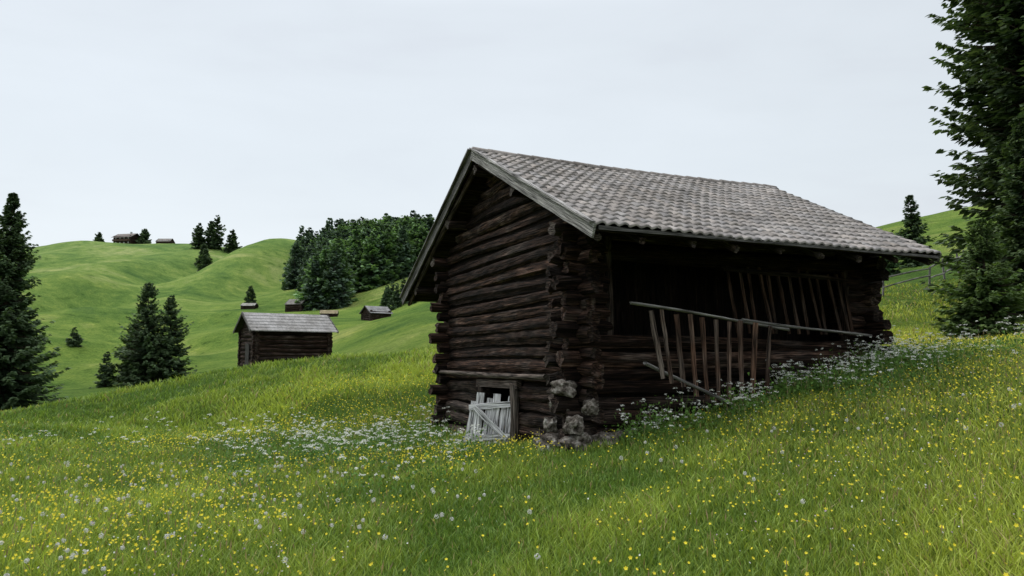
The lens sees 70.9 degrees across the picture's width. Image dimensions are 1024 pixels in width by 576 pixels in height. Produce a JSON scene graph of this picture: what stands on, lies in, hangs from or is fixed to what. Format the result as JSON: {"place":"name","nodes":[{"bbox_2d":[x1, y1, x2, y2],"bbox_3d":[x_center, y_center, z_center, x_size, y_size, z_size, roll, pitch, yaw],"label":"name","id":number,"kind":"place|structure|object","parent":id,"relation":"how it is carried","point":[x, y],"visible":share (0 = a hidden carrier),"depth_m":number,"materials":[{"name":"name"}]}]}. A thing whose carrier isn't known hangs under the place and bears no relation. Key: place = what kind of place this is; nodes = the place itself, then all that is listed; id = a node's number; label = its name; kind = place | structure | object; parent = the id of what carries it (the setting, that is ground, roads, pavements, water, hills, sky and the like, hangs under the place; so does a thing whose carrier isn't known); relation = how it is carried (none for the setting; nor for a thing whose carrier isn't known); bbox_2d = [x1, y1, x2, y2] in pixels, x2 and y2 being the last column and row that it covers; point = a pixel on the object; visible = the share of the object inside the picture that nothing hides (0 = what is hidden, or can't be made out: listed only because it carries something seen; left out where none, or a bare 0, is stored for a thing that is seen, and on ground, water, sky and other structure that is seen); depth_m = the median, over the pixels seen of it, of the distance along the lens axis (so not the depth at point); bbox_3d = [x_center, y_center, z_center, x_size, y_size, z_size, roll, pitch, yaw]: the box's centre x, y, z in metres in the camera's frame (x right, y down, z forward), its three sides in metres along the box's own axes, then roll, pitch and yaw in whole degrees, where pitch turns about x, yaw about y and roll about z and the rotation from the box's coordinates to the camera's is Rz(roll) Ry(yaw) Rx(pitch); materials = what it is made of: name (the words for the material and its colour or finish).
{"place":"outdoors","nodes":[
{"label":"outdoors","id":0,"kind":"place"},
{"bbox_2d":[0,0,994,246],"label":"sky","id":1,"kind":"structure","parent":0,"point":[165,118],"materials":[{"name":"white"}]},
{"bbox_2d":[1,206,1023,575],"bbox_3d":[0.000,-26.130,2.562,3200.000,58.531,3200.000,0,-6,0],"label":"ground","id":2,"kind":"structure","parent":0,"point":[91,292],"depth_m":90.36,"materials":[{"name":"green plant"}]},
{"bbox_2d":[0,192,72,410],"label":"spruce tree","id":3,"kind":"object","parent":2,"relation":"on","point":[20,337],"visible":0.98,"depth_m":39.84,"materials":[{"name":"green plant"}]},
{"bbox_2d":[65,327,83,346],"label":"spruce tree","id":4,"kind":"object","parent":2,"relation":"on","point":[77,339],"visible":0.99,"depth_m":89.53,"materials":[{"name":"green plant"}]},
{"bbox_2d":[93,232,104,241],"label":"spruce tree","id":5,"kind":"object","parent":2,"relation":"on","point":[99,238],"visible":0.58,"depth_m":349.28,"materials":[{"name":"green plant"}]},
{"bbox_2d":[90,351,116,387],"bbox_3d":[-33.494,7.051,59.748,2.238,3.586,2.417,-1,-6,6],"label":"spruce tree","id":6,"kind":"object","parent":2,"relation":"on","point":[108,370],"visible":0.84,"depth_m":59.38,"materials":[{"name":"green plant"}]},
{"bbox_2d":[111,232,139,243],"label":"alpine chalet","id":7,"kind":"object","parent":2,"relation":"on","point":[131,237],"visible":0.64,"depth_m":346.67,"materials":[{"name":"wood"}]},
{"bbox_2d":[109,320,143,386],"bbox_3d":[-31.933,5.862,60.675,4.649,6.437,4.766,2,-6,-23],"label":"spruce tree","id":8,"kind":"object","parent":2,"relation":"on","point":[121,367],"visible":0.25,"depth_m":60.08,"materials":[{"name":"green plant"}]},
{"bbox_2d":[106,283,174,388],"bbox_3d":[-30.289,4.425,59.799,5.539,9.913,5.788,-5,-7,41],"label":"spruce tree","id":9,"kind":"object","parent":2,"relation":"on","point":[146,312],"visible":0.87,"depth_m":59.15,"materials":[{"name":"green plant"}]},
{"bbox_2d":[135,228,151,243],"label":"spruce tree","id":10,"kind":"object","parent":2,"relation":"on","point":[145,234],"visible":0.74,"depth_m":348.71,"materials":[{"name":"green plant"}]},
{"bbox_2d":[130,295,197,384],"bbox_3d":[-28.674,4.624,60.420,5.631,8.110,5.457,2,-6,-16],"label":"spruce tree","id":11,"kind":"object","parent":2,"relation":"on","point":[167,348],"visible":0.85,"depth_m":59.84,"materials":[{"name":"green plant"}]},
{"bbox_2d":[155,239,174,243],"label":"hay barn","id":12,"kind":"structure","parent":2,"relation":"on","point":[167,241],"depth_m":346.85,"materials":[{"name":"wood"}]},
{"bbox_2d":[189,223,205,248],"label":"spruce tree","id":13,"kind":"object","parent":2,"relation":"on","point":[198,231],"visible":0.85,"depth_m":302.52,"materials":[{"name":"green plant"}]},
{"bbox_2d":[194,244,209,266],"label":"spruce tree","id":14,"kind":"object","parent":2,"relation":"on","point":[198,260],"visible":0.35,"depth_m":273.60,"materials":[{"name":"green plant"}]},
{"bbox_2d":[193,248,212,273],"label":"spruce tree","id":15,"kind":"object","parent":2,"relation":"on","point":[205,259],"visible":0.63,"depth_m":263.21,"materials":[{"name":"green plant"}]},
{"bbox_2d":[199,221,220,249],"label":"spruce tree","id":16,"kind":"object","parent":2,"relation":"on","point":[207,234],"visible":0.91,"depth_m":302.71,"materials":[{"name":"green plant"}]},
{"bbox_2d":[208,215,226,250],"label":"spruce tree","id":17,"kind":"object","parent":2,"relation":"on","point":[220,233],"visible":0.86,"depth_m":305.12,"materials":[{"name":"green plant"}]},
{"bbox_2d":[222,229,241,253],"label":"spruce tree","id":18,"kind":"object","parent":2,"relation":"on","point":[232,244],"visible":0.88,"depth_m":302.35,"materials":[{"name":"green plant"}]},
{"bbox_2d":[240,303,258,308],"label":"hay barn","id":19,"kind":"structure","parent":2,"relation":"on","point":[249,305],"depth_m":159.21,"materials":[{"name":"wood"}]},
{"bbox_2d":[244,285,256,302],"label":"spruce tree","id":20,"kind":"object","parent":2,"relation":"on","point":[250,297],"visible":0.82,"depth_m":170.04,"materials":[{"name":"green plant"}]},
{"bbox_2d":[233,312,338,367],"bbox_3d":[-13.200,3.947,41.815,4.997,4.975,3.927,4,-7,-34],"label":"log hut","id":21,"kind":"object","parent":2,"relation":"on","point":[262,337],"visible":0.62,"depth_m":40.74,"materials":[{"name":"wood"}]},
{"bbox_2d":[284,299,306,311],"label":"hay barn","id":22,"kind":"structure","parent":2,"relation":"on","point":[291,305],"depth_m":148.86,"materials":[{"name":"wood"}]},
{"bbox_2d":[319,310,338,316],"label":"hay barn","id":23,"kind":"structure","parent":2,"relation":"on","point":[332,313],"depth_m":124.16,"materials":[{"name":"wood"}]},
{"bbox_2d":[279,210,434,310],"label":"distant forest","id":24,"kind":"object","parent":2,"relation":"on","point":[339,266],"visible":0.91,"depth_m":177.72,"materials":[{"name":"green plant"}]},
{"bbox_2d":[359,305,392,320],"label":"hay barn","id":25,"kind":"structure","parent":2,"relation":"on","point":[369,313],"depth_m":109.17,"materials":[{"name":"wood"}]},
{"bbox_2d":[0,387,1021,575],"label":"dandelion seedheads","id":26,"kind":"object","parent":2,"relation":"on","point":[222,505],"visible":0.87,"depth_m":7.58,"materials":[{"name":"white plant"}]},
{"bbox_2d":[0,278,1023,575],"bbox_3d":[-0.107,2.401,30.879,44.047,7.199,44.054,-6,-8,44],"label":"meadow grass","id":27,"kind":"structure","parent":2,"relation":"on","point":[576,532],"depth_m":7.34,"materials":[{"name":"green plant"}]},
{"bbox_2d":[0,315,1023,500],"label":"cow parsley","id":28,"kind":"object","parent":2,"relation":"on","point":[879,362],"visible":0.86,"depth_m":11.72,"materials":[{"name":"white plant"}]},
{"bbox_2d":[0,332,1023,575],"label":"buttercups","id":29,"kind":"object","parent":2,"relation":"on","point":[413,463],"visible":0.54,"depth_m":8.75,"materials":[{"name":"yellow plant"}]},
{"bbox_2d":[0,339,1023,575],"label":"meadow daisies","id":30,"kind":"object","parent":2,"relation":"on","point":[926,484],"visible":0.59,"depth_m":7.03,"materials":[{"name":"white plant"}]},
{"bbox_2d":[400,147,941,452],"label":"log barn","id":31,"kind":"structure","parent":2,"relation":"on","point":[571,301],"depth_m":12.53,"materials":[{"name":"wood"}]},
{"bbox_2d":[885,256,901,274],"bbox_3d":[23.592,-1.505,45.396,1.832,2.380,1.935,-1,-6,8],"label":"spruce tree","id":32,"kind":"object","parent":2,"relation":"on","point":[891,266],"visible":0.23,"depth_m":44.94,"materials":[{"name":"green plant"}]},
{"bbox_2d":[891,194,936,268],"bbox_3d":[26.934,-3.506,48.530,3.092,5.678,3.499,3,-6,-25],"label":"spruce tree","id":33,"kind":"object","parent":2,"relation":"on","point":[912,221],"visible":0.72,"depth_m":48.29,"materials":[{"name":"green plant"}]},
{"bbox_2d":[882,250,963,296],"bbox_3d":[23.258,-0.988,38.948,14.787,4.379,1.021,5,-8,-43],"label":"wooden rail fence","id":34,"kind":"object","parent":2,"relation":"on","point":[930,277],"visible":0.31,"depth_m":35.91,"materials":[{"name":"grey wood"}]},
{"bbox_2d":[919,0,1023,295],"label":"spruce tree","id":35,"kind":"object","parent":2,"relation":"on","point":[999,72],"visible":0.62,"depth_m":29.17,"materials":[{"name":"green plant"}]},
{"bbox_2d":[925,218,1023,339],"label":"spruce tree","id":36,"kind":"object","parent":2,"relation":"on","point":[983,301],"visible":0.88,"depth_m":19.53,"materials":[{"name":"green plant"}]},
{"bbox_2d":[958,116,1023,321],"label":"spruce tree","id":37,"kind":"object","parent":2,"relation":"on","point":[1010,228],"visible":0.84,"depth_m":24.32,"materials":[{"name":"green plant"}]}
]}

